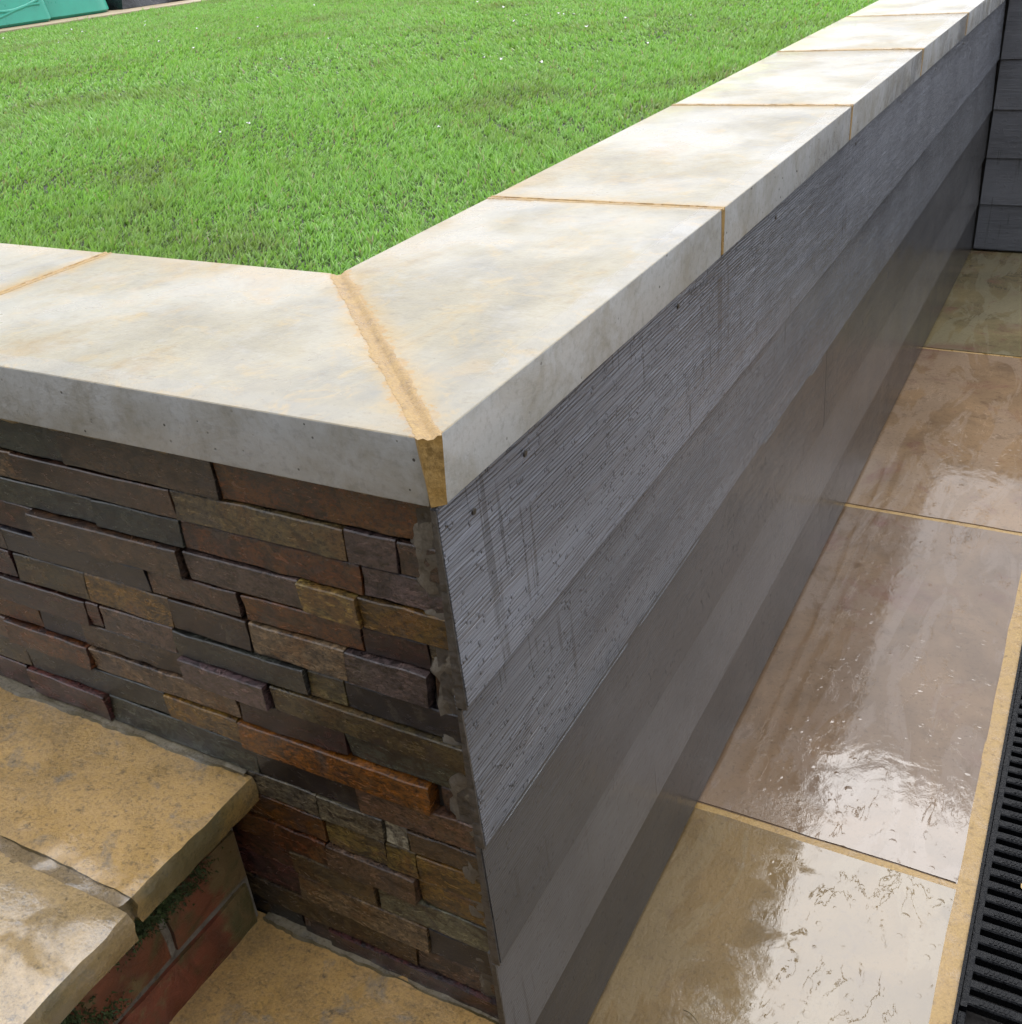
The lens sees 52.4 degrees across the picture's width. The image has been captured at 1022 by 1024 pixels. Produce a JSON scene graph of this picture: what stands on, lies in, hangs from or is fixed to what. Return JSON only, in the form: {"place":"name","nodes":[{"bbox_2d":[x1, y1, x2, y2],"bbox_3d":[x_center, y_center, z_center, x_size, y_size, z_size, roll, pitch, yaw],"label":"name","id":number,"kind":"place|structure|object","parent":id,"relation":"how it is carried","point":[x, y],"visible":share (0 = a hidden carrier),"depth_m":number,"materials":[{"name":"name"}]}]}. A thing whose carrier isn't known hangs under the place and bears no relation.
{"place":"outdoors","nodes":[
{"label":"outdoors","id":0,"kind":"place"},
{"bbox_2d":[0,0,206,33],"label":"path","id":1,"kind":"structure","parent":0,"point":[104,14],"depth_m":5.33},
{"bbox_2d":[0,0,108,27],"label":"plastic tub","id":2,"kind":"object","parent":1,"relation":"on","point":[17,12],"visible":1,"depth_m":5.12,"materials":[{"name":"teal plastic"}]},
{"bbox_2d":[106,0,180,9],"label":"black sack","id":3,"kind":"object","parent":1,"relation":"on","point":[117,4],"visible":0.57,"depth_m":5.66,"materials":[{"name":"plastic"}]},
{"bbox_2d":[0,0,877,274],"bbox_3d":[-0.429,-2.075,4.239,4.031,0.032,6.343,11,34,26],"label":"lawn grass","id":4,"kind":"structure","parent":0,"point":[291,20],"depth_m":1.99,"materials":[{"name":"green plant"}]},
{"bbox_2d":[587,249,1021,1023],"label":"patio","id":5,"kind":"structure","parent":0,"point":[823,863],"depth_m":1.52,"materials":[{"name":"beige stone"}]},
{"bbox_2d":[0,243,498,1018],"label":"stone faced wall","id":6,"kind":"structure","parent":5,"relation":"on","point":[214,539],"depth_m":0.88,"materials":[{"name":"stone"}]},
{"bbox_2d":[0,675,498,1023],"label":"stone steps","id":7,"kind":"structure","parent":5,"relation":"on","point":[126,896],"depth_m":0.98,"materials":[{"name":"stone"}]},
{"bbox_2d":[330,0,1005,1023],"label":"clad retaining wall","id":8,"kind":"structure","parent":5,"relation":"on","point":[646,378],"depth_m":1.13,"materials":[{"name":"grey wood"}]},
{"bbox_2d":[952,645,1021,1023],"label":"channel drain","id":9,"kind":"object","parent":5,"relation":"in","point":[990,988],"visible":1,"depth_m":1.28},
{"bbox_2d":[972,0,1021,251],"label":"clad end wall","id":10,"kind":"structure","parent":5,"relation":"on","point":[998,222],"depth_m":3.32,"materials":[{"name":"wood"}]}
]}

